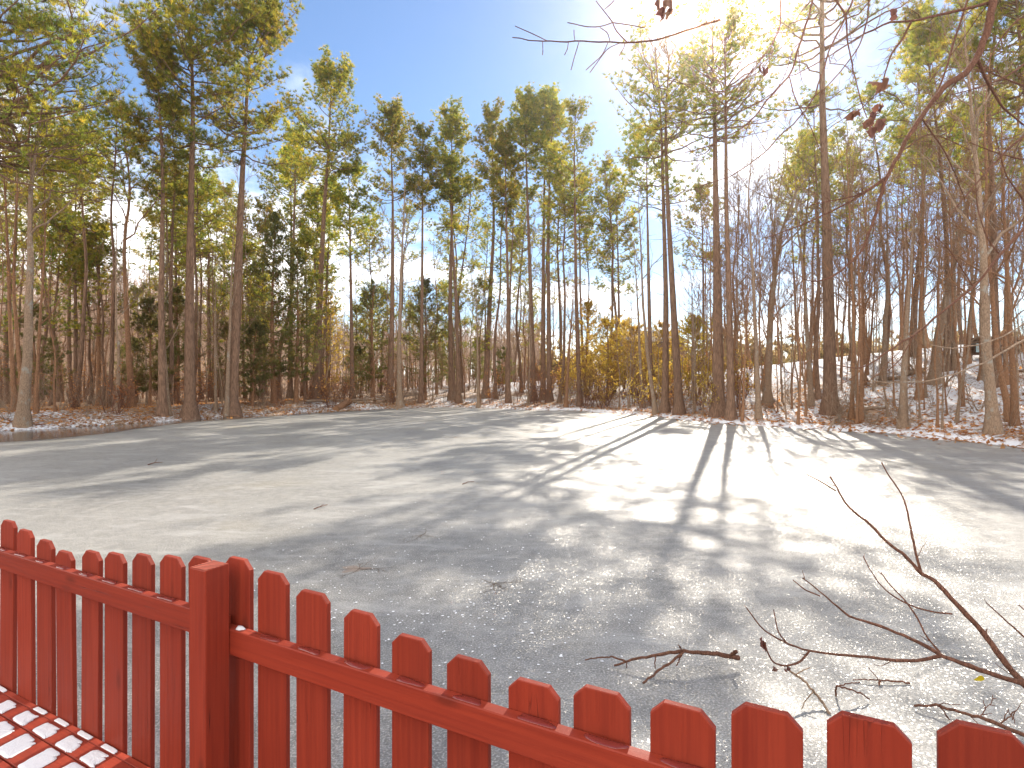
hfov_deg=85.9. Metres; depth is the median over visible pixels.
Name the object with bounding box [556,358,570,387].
shrub
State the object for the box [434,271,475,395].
young pine
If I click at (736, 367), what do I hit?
shrub
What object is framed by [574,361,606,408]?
shrub
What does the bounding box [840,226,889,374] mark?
bare tree
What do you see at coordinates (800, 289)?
bare tree
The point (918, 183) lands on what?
pine tree
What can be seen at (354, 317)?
young pine
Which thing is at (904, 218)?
bare tree
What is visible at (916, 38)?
pine tree
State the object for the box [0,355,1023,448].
fallen leaves
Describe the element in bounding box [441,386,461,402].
shrub
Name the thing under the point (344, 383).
shrub
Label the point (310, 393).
shrub
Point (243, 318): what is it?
sapling
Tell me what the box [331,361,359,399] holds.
shrub
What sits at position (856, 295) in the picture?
bare tree
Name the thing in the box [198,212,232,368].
pine tree
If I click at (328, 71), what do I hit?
pine tree
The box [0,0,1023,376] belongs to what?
sky
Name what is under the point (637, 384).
shrub
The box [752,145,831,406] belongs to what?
bare tree
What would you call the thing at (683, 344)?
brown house
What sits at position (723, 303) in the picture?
bare tree
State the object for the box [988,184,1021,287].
bare tree
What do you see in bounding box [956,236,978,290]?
bare tree
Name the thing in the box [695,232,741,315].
bare tree
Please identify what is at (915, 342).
shrub
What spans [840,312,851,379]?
sapling
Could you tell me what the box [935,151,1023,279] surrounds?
bare tree
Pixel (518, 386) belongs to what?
shrub
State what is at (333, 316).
evergreen tree
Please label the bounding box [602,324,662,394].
evergreen tree
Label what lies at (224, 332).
cedar tree
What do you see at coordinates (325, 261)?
young pine
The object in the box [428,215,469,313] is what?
pine tree
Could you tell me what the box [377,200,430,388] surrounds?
pine tree
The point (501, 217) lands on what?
pine tree
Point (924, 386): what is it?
sapling
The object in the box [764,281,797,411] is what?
sapling
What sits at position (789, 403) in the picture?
shrub
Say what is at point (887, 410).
sapling
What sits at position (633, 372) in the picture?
sapling
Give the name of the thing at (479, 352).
sapling
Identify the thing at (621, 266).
pine tree
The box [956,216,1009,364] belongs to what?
bare tree
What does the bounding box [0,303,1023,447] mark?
ground
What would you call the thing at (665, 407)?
pine tree
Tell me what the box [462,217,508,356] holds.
pine tree
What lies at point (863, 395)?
shrub
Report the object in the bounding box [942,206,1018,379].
bare tree
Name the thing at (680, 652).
fallen branch
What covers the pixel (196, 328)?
sapling
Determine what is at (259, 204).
pine tree
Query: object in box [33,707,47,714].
snow patch
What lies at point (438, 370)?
shrub
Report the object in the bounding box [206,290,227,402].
sapling
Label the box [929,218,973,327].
bare tree
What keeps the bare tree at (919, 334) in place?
on the ground at (470, 395)
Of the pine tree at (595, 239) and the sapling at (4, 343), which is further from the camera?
the pine tree at (595, 239)
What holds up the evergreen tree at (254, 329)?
on the ground at (470, 395)
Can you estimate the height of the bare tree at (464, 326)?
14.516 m
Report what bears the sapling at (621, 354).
on the ground at (470, 395)
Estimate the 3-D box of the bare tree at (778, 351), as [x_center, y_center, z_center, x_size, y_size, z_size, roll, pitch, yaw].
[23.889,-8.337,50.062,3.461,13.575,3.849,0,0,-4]
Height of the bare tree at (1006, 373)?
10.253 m
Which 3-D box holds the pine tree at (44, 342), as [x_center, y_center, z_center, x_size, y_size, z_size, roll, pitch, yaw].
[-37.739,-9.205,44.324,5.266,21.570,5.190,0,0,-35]
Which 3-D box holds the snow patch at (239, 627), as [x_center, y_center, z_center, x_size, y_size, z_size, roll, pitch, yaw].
[-0.958,0.858,1.938,0.043,0.009,0.026,0,0,27]
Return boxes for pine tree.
[0,0,173,326]
[0,46,92,427]
[0,62,30,133]
[0,96,68,403]
[0,144,65,377]
[0,164,35,398]
[0,193,53,381]
[0,197,25,305]
[4,139,71,399]
[5,128,132,393]
[6,100,74,401]
[12,198,90,361]
[18,119,117,398]
[19,208,72,395]
[26,94,137,407]
[36,228,93,317]
[37,121,119,402]
[48,85,159,406]
[72,233,109,394]
[98,11,209,416]
[104,0,278,419]
[112,92,210,405]
[128,210,165,395]
[133,148,235,382]
[133,196,198,340]
[137,157,200,400]
[144,242,185,354]
[154,211,206,313]
[158,156,243,397]
[164,177,229,398]
[164,238,220,292]
[165,142,234,375]
[170,0,313,416]
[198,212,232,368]
[203,178,252,372]
[209,191,271,397]
[218,203,245,291]
[235,193,292,397]
[245,217,281,394]
[248,140,333,397]
[267,117,327,399]
[275,44,383,399]
[283,231,313,395]
[285,178,345,336]
[295,186,338,389]
[298,212,347,395]
[311,168,348,392]
[314,245,342,360]
[316,150,383,398]
[346,212,388,377]
[360,91,429,401]
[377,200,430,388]
[391,120,446,403]
[423,181,484,357]
[425,94,478,400]
[425,150,471,403]
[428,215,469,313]
[434,168,486,392]
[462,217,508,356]
[464,97,523,398]
[471,174,527,398]
[485,122,531,402]
[494,178,532,401]
[498,240,518,381]
[499,80,550,401]
[502,183,550,392]
[508,224,535,381]
[515,81,573,399]
[520,141,590,385]
[522,88,577,401]
[522,195,564,351]
[539,94,609,406]
[539,162,595,402]
[550,161,608,391]
[564,211,608,382]
[580,152,645,392]
[589,166,638,384]
[593,188,646,384]
[603,0,742,413]
[608,8,719,414]
[608,110,683,400]
[648,0,797,416]
[652,0,803,420]
[671,177,740,378]
[739,0,909,415]
[762,128,850,380]
[768,153,815,360]
[772,80,866,399]
[778,115,865,362]
[809,119,881,360]
[818,148,875,348]
[829,73,928,368]
[862,124,938,349]
[877,0,1014,371]
[882,0,958,355]
[890,119,961,330]
[900,0,1023,387]
[915,0,1023,242]
[919,96,995,344]
[945,154,1010,337]
[950,85,1022,271]
[956,90,1022,272]
[970,10,1023,241]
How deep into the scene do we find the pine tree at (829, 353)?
25.68 m
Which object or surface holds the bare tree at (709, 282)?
on the ground at (470, 395)
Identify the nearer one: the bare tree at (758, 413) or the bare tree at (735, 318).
the bare tree at (758, 413)
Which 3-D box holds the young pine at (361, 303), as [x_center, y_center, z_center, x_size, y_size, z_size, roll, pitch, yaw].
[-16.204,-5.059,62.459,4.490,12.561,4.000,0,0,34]
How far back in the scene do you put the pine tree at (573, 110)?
40.69 m
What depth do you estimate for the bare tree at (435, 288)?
53.20 m
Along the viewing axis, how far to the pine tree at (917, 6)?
32.99 m
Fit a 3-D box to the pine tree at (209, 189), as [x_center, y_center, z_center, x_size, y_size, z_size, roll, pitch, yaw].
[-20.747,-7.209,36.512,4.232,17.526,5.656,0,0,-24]
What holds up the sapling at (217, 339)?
on the ground at (470, 395)
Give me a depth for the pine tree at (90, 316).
60.88 m
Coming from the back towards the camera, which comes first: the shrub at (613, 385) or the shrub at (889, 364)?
the shrub at (613, 385)
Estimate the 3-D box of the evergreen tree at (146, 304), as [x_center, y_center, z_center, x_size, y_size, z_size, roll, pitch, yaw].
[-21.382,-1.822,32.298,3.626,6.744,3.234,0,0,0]
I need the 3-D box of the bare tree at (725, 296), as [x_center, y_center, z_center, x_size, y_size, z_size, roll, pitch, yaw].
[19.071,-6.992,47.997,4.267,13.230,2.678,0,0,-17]
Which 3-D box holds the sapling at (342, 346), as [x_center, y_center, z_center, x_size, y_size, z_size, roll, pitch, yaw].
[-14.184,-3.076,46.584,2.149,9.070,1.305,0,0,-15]
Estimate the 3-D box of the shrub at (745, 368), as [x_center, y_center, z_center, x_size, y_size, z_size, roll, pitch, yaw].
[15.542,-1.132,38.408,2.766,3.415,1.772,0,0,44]
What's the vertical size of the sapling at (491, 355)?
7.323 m
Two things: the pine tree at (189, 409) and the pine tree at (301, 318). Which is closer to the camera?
the pine tree at (189, 409)
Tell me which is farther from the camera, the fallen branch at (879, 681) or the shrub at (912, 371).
the shrub at (912, 371)
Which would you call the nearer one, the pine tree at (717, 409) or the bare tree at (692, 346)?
the pine tree at (717, 409)
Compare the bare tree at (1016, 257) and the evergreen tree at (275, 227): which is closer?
the bare tree at (1016, 257)
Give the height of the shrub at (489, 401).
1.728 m
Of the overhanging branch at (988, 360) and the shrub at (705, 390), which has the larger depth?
the shrub at (705, 390)
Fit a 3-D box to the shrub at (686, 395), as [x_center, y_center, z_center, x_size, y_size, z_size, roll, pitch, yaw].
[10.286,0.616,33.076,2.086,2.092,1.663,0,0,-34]
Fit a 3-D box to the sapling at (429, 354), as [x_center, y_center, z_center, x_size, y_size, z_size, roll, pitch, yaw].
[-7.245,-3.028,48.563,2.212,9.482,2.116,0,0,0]
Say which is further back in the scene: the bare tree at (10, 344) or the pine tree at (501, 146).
the pine tree at (501, 146)
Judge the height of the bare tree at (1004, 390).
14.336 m
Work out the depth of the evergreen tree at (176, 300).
36.70 m
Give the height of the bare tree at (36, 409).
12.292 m
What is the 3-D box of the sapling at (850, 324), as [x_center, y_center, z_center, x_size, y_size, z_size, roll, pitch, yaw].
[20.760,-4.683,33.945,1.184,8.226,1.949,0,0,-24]
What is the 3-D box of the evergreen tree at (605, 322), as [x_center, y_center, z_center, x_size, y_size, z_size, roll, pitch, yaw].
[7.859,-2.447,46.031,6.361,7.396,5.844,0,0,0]
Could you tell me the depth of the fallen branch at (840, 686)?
3.30 m
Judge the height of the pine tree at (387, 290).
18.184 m
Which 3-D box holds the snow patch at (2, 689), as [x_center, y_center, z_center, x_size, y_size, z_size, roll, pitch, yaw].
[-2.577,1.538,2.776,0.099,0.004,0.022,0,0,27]
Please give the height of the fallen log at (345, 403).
1.573 m
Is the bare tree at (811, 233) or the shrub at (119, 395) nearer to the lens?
the shrub at (119, 395)
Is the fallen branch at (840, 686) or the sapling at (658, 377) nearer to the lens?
the fallen branch at (840, 686)
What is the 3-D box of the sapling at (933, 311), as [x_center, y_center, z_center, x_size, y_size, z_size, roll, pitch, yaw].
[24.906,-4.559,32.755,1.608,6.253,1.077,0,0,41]
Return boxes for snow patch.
[0,686,6,691]
[0,700,15,713]
[0,721,14,738]
[0,734,35,758]
[13,711,38,725]
[18,748,59,767]
[32,723,59,738]
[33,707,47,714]
[54,718,68,726]
[55,735,81,752]
[63,762,84,767]
[77,730,92,739]
[80,750,108,767]
[101,744,117,753]
[236,625,244,629]
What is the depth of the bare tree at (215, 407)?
31.99 m
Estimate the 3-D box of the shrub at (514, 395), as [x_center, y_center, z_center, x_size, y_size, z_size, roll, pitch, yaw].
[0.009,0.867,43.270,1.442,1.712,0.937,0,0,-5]
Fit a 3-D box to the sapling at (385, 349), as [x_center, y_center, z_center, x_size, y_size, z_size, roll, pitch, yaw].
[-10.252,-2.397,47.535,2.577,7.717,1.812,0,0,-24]
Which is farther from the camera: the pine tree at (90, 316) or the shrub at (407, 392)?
the pine tree at (90, 316)
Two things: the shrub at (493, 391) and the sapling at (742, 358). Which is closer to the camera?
the sapling at (742, 358)
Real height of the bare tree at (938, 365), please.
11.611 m
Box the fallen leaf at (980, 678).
[974,675,983,680]
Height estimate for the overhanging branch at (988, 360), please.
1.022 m
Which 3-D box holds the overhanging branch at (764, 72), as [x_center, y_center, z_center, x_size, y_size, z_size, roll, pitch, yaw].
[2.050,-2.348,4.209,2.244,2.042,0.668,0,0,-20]
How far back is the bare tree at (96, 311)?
45.81 m
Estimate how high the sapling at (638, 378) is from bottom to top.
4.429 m
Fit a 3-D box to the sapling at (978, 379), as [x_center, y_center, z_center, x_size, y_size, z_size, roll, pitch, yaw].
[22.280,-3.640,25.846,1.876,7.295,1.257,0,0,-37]
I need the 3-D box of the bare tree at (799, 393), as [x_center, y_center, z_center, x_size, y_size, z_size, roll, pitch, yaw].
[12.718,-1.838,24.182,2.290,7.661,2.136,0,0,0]
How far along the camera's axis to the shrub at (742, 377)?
37.48 m
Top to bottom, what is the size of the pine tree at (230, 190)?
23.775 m
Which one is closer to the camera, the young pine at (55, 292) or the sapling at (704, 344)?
the sapling at (704, 344)
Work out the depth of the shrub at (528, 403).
42.30 m
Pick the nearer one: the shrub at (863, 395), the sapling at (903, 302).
the shrub at (863, 395)
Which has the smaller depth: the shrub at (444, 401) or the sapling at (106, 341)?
the sapling at (106, 341)
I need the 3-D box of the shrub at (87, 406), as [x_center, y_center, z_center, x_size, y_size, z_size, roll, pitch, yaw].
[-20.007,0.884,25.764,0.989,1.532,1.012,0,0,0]
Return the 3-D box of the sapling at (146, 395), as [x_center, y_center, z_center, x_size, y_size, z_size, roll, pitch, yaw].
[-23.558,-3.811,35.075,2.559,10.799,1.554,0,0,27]
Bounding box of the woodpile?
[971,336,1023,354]
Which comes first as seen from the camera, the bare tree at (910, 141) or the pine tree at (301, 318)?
the bare tree at (910, 141)
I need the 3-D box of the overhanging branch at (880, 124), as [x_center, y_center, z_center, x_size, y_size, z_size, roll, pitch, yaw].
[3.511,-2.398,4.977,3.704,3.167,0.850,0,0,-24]
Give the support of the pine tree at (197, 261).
on the ground at (470, 395)
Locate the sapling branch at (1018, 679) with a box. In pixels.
[744,462,1023,687]
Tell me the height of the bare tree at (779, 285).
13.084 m
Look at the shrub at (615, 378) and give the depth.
46.88 m
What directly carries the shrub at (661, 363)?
on the ground at (470, 395)
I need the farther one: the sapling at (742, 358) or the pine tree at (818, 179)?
the pine tree at (818, 179)
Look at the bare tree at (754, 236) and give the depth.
38.41 m
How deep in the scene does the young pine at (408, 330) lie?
70.01 m
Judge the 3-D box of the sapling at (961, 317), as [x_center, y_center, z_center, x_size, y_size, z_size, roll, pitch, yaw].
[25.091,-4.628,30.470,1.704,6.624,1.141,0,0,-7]
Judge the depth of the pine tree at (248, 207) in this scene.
49.17 m
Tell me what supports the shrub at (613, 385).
on the ground at (470, 395)
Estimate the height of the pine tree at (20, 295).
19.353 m
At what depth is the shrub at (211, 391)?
39.04 m
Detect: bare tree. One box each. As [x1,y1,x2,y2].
[0,88,51,410]
[0,123,77,383]
[0,177,53,387]
[0,217,24,328]
[3,158,96,412]
[65,273,110,396]
[75,184,112,405]
[85,240,121,397]
[87,261,117,385]
[95,76,184,407]
[97,205,147,408]
[101,211,155,342]
[104,265,132,396]
[143,254,198,414]
[147,235,182,370]
[168,233,220,349]
[173,205,241,360]
[198,277,227,391]
[199,259,258,410]
[202,241,233,352]
[205,205,257,417]
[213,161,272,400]
[225,212,276,399]
[334,236,376,394]
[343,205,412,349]
[373,155,429,406]
[394,246,426,385]
[394,254,431,390]
[403,294,433,357]
[415,229,458,394]
[446,285,466,333]
[452,278,474,374]
[458,234,484,390]
[458,263,496,407]
[501,290,523,377]
[505,258,540,389]
[507,203,559,402]
[534,223,571,360]
[551,265,600,407]
[551,278,573,379]
[561,264,583,355]
[562,271,587,367]
[623,182,691,415]
[623,231,652,407]
[671,144,745,369]
[671,164,741,385]
[687,282,699,400]
[694,162,767,360]
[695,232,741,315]
[696,220,731,354]
[702,113,783,419]
[703,169,770,376]
[706,255,743,341]
[707,234,746,356]
[710,276,775,421]
[711,172,787,384]
[712,143,781,366]
[712,235,751,319]
[718,111,831,403]
[719,160,793,388]
[720,153,790,393]
[723,188,796,408]
[723,204,767,368]
[723,272,756,403]
[725,248,762,331]
[734,99,821,315]
[738,147,802,389]
[750,219,789,321]
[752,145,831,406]
[754,194,812,401]
[755,222,795,364]
[761,193,817,408]
[763,220,795,366]
[767,256,832,424]
[773,155,852,386]
[778,198,841,374]
[797,98,901,382]
[799,122,909,419]
[803,181,859,286]
[806,125,898,344]
[806,213,835,358]
[807,162,888,409]
[807,234,849,319]
[809,237,862,360]
[810,181,895,420]
[811,132,876,377]
[814,261,849,356]
[821,239,873,390]
[833,117,903,364]
[837,147,883,355]
[839,204,887,396]
[840,126,909,346]
[840,179,902,385]
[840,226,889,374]
[841,247,881,354]
[850,220,922,405]
[851,16,1018,393]
[853,204,902,352]
[857,157,920,384]
[864,98,940,336]
[866,101,982,338]
[873,78,998,369]
[873,151,978,400]
[877,104,972,397]
[877,154,925,348]
[878,200,914,299]
[893,101,954,347]
[893,176,941,347]
[894,188,959,428]
[902,0,1023,433]
[902,129,964,320]
[913,153,1001,384]
[916,187,948,296]
[917,63,1023,426]
[918,88,1022,271]
[921,35,1023,421]
[922,139,1017,406]
[924,176,989,386]
[926,175,1003,370]
[926,219,974,296]
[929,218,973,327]
[934,130,1000,336]
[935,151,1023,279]
[935,194,972,321]
[937,103,1023,268]
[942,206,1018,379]
[952,151,1014,369]
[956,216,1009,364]
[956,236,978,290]
[962,160,1023,384]
[962,174,1023,258]
[976,137,1023,291]
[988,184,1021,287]
[994,69,1023,251]
[997,145,1023,299]
[997,154,1023,273]
[997,205,1022,291]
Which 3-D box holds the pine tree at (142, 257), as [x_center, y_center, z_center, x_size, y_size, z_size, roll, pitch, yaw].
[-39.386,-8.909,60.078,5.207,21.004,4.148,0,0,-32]
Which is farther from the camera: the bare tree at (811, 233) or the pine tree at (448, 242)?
the pine tree at (448, 242)
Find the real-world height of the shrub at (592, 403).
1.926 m
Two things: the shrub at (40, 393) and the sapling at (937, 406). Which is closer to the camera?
the sapling at (937, 406)
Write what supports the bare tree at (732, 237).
on the ground at (470, 395)
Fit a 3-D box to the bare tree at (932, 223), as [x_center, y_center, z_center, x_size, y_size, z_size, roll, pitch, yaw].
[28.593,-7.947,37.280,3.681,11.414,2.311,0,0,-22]
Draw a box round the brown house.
[604,330,686,375]
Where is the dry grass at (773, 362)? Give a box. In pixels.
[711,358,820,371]
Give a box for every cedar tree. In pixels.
[0,301,80,407]
[41,337,67,391]
[107,345,134,386]
[116,337,153,389]
[143,348,183,383]
[198,321,249,395]
[221,336,249,394]
[255,338,292,400]
[336,350,368,389]
[343,345,375,395]
[433,324,468,377]
[463,337,490,383]
[465,344,492,378]
[490,345,515,390]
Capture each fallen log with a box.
[304,398,384,401]
[332,389,355,410]
[864,400,885,410]
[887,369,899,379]
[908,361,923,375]
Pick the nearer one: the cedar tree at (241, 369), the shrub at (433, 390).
the shrub at (433, 390)
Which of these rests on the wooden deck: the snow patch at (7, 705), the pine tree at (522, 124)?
the snow patch at (7, 705)
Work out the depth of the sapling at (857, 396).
22.71 m
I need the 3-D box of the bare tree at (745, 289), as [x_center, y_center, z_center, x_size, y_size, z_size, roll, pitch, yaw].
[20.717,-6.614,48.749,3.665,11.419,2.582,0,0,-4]
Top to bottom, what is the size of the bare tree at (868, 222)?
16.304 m
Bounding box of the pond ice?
[0,407,1023,767]
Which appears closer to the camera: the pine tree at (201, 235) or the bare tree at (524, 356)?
the pine tree at (201, 235)
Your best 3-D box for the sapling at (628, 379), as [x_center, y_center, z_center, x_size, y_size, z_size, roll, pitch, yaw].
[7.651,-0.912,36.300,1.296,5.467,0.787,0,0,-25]
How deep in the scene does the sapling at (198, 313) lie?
35.74 m
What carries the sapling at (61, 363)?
on the ground at (470, 395)
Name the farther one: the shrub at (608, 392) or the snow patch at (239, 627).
the shrub at (608, 392)
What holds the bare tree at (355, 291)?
on the ground at (470, 395)
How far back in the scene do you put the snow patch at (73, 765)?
2.21 m
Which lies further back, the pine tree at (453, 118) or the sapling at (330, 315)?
the pine tree at (453, 118)
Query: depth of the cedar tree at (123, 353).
50.22 m
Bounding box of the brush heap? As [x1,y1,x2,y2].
[306,376,386,403]
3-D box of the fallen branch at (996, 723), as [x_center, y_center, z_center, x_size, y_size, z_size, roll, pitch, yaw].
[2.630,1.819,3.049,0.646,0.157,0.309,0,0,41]
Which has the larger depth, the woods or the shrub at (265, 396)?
the woods
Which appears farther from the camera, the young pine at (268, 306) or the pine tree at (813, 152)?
the young pine at (268, 306)
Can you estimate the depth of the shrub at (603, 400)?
37.96 m
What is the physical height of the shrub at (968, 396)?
2.069 m
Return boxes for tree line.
[501,302,1021,380]
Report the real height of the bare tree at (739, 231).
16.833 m
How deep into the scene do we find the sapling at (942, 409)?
19.79 m
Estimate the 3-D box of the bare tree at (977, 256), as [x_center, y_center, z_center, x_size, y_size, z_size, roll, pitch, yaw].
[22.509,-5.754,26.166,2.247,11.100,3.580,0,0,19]
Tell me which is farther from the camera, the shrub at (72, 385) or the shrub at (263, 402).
the shrub at (263, 402)
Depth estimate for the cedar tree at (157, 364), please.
51.80 m
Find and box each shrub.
[0,349,9,393]
[0,377,31,412]
[0,394,15,419]
[4,365,42,391]
[9,362,52,408]
[31,382,51,406]
[34,376,86,409]
[55,359,88,407]
[66,384,84,408]
[76,387,99,417]
[81,351,124,398]
[81,369,107,406]
[82,362,142,414]
[87,377,115,409]
[110,364,147,406]
[113,372,137,408]
[120,362,148,402]
[170,358,216,404]
[173,361,211,403]
[197,359,223,399]
[200,371,220,401]
[204,379,217,401]
[207,377,220,399]
[213,361,244,397]
[217,371,241,401]
[239,378,256,402]
[246,367,274,402]
[253,383,267,411]
[254,388,273,404]
[265,381,290,407]
[281,370,309,397]
[285,381,302,401]
[288,362,312,399]
[299,386,316,402]
[315,364,343,407]
[322,378,343,405]
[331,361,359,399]
[331,363,357,397]
[332,379,347,399]
[354,374,371,398]
[365,359,384,392]
[375,350,386,393]
[375,374,396,403]
[376,351,394,395]
[391,383,420,404]
[394,358,415,394]
[408,378,431,398]
[408,381,425,401]
[422,376,443,404]
[431,352,442,386]
[439,388,447,403]
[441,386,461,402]
[467,363,476,385]
[484,379,497,399]
[485,384,497,403]
[492,356,521,395]
[508,384,518,404]
[512,341,546,390]
[512,372,527,401]
[514,367,541,402]
[514,373,534,405]
[518,367,549,405]
[530,359,555,402]
[546,345,581,385]
[554,361,583,405]
[554,388,564,406]
[555,346,576,391]
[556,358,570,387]
[557,362,575,394]
[569,375,586,400]
[570,353,602,400]
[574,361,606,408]
[576,375,592,401]
[578,344,625,406]
[582,351,614,398]
[586,385,598,406]
[590,372,616,408]
[599,376,613,405]
[605,368,623,398]
[606,355,625,393]
[610,345,647,398]
[620,348,659,389]
[623,353,660,409]
[623,367,645,403]
[626,341,661,396]
[632,337,660,388]
[647,367,661,398]
[650,347,672,394]
[653,363,672,400]
[653,365,688,404]
[655,351,698,399]
[669,372,686,410]
[669,382,693,410]
[670,361,689,389]
[685,361,710,405]
[687,341,726,398]
[690,355,711,393]
[693,386,710,409]
[694,369,719,409]
[705,344,754,409]
[725,349,764,405]
[725,354,752,389]
[725,359,754,388]
[746,327,774,374]
[771,380,806,404]
[818,370,856,423]
[823,368,868,419]
[846,375,887,417]
[858,398,886,425]
[864,348,886,386]
[871,375,939,429]
[878,347,899,380]
[897,337,927,375]
[903,322,929,356]
[922,381,941,405]
[927,401,951,420]
[950,360,1006,411]
[957,321,978,359]
[982,396,1023,427]
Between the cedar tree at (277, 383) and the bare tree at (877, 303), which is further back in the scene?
the bare tree at (877, 303)
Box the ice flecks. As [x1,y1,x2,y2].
[239,495,693,684]
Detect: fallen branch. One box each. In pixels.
[585,645,739,683]
[789,667,830,714]
[834,682,869,699]
[852,667,910,685]
[914,695,1023,736]
[927,425,969,441]
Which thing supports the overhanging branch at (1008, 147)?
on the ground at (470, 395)
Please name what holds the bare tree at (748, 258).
on the ground at (470, 395)
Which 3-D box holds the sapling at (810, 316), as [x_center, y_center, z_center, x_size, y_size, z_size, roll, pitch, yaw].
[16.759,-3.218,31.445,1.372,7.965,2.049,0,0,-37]
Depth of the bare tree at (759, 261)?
29.42 m
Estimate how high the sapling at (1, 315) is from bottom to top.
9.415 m
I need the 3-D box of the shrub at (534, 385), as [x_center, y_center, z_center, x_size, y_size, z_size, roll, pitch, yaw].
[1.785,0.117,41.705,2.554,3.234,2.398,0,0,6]
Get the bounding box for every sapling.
[0,201,25,372]
[0,270,23,404]
[1,238,76,411]
[46,281,72,401]
[59,308,71,402]
[84,272,107,388]
[84,283,105,372]
[84,297,110,378]
[87,260,147,407]
[91,303,115,367]
[101,298,123,377]
[121,278,154,368]
[131,244,157,404]
[131,303,141,399]
[133,289,152,398]
[180,274,204,402]
[183,262,218,402]
[201,275,229,401]
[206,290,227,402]
[221,238,269,365]
[221,245,282,373]
[320,281,341,398]
[333,294,355,396]
[346,271,384,401]
[381,276,407,374]
[381,313,402,379]
[388,275,405,362]
[394,298,406,390]
[418,298,439,400]
[434,314,445,388]
[452,289,470,398]
[464,285,490,402]
[473,315,484,392]
[484,291,505,388]
[490,322,497,388]
[565,305,575,384]
[608,303,634,406]
[620,294,636,385]
[622,274,641,406]
[623,339,633,409]
[624,296,643,402]
[628,331,637,403]
[632,350,641,405]
[643,308,658,394]
[652,312,669,408]
[677,249,710,410]
[678,298,687,369]
[681,294,707,395]
[681,322,701,413]
[682,281,702,390]
[695,279,712,408]
[695,315,703,394]
[697,307,711,415]
[724,252,770,415]
[725,321,741,394]
[753,294,789,383]
[763,240,821,416]
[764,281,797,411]
[777,306,796,418]
[780,277,812,398]
[782,296,794,393]
[785,261,820,409]
[796,259,822,380]
[802,267,816,384]
[811,256,841,342]
[836,246,865,371]
[840,230,911,423]
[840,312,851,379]
[848,199,897,390]
[863,266,900,416]
[884,213,941,388]
[887,260,916,347]
[898,238,962,425]
[909,304,941,418]
[915,239,966,414]
[917,259,938,354]
[918,307,937,409]
[923,265,973,428]
[927,221,997,422]
[950,274,978,357]
[964,274,1015,382]
[968,239,1001,380]
[976,200,1023,412]
[982,251,1023,390]
[992,227,1023,333]
[1003,259,1023,380]
[1015,230,1023,334]
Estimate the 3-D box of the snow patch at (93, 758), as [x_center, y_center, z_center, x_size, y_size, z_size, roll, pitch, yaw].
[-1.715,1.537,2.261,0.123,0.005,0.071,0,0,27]
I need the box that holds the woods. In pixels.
[0,250,546,391]
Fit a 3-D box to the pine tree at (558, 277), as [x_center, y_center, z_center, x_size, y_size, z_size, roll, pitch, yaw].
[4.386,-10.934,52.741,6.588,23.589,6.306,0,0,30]
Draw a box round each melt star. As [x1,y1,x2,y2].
[332,553,394,579]
[478,577,523,596]
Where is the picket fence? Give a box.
[0,519,1023,767]
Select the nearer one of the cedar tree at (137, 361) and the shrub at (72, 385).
the shrub at (72, 385)
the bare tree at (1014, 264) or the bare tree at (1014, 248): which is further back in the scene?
the bare tree at (1014, 264)
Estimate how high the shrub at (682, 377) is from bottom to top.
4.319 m
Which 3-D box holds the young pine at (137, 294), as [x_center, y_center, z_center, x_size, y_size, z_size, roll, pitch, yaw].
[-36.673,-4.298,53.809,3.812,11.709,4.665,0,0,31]
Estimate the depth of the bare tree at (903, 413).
21.17 m
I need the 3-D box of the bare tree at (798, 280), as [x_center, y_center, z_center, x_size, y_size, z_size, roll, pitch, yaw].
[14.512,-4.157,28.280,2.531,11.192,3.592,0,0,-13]
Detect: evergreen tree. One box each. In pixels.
[116,295,182,405]
[146,285,211,403]
[223,210,313,403]
[239,318,279,405]
[265,247,335,401]
[303,290,354,397]
[341,279,397,397]
[394,278,454,399]
[560,299,610,397]
[571,311,642,386]
[591,312,657,388]
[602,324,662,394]
[640,320,691,379]
[669,314,712,387]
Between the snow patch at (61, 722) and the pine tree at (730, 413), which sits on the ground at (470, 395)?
the pine tree at (730, 413)
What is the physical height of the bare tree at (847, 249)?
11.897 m
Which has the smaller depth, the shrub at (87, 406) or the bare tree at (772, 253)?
the shrub at (87, 406)
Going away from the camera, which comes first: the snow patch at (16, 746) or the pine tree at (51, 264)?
the snow patch at (16, 746)
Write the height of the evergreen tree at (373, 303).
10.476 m
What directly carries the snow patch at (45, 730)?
on the wooden deck
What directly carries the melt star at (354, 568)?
on the pond ice
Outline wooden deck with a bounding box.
[0,690,149,767]
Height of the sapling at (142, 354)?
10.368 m
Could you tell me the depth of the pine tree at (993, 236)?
24.48 m
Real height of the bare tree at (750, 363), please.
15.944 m
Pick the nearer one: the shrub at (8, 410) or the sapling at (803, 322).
the shrub at (8, 410)
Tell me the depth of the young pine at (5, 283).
32.21 m
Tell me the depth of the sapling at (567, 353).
45.52 m
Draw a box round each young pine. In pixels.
[0,222,26,334]
[12,206,93,405]
[51,236,122,403]
[58,214,142,405]
[115,281,157,379]
[198,276,244,396]
[213,233,287,400]
[240,258,280,397]
[240,269,280,386]
[274,226,340,400]
[293,252,341,342]
[341,301,367,370]
[348,288,384,392]
[362,283,398,393]
[395,298,419,388]
[405,285,440,365]
[424,276,454,386]
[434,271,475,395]
[460,273,499,379]
[516,287,540,381]
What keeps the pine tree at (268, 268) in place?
on the ground at (470, 395)
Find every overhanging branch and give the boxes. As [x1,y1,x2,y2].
[512,0,720,72]
[662,0,878,194]
[761,0,1023,281]
[826,167,1023,392]
[871,311,1023,388]
[926,15,1023,222]

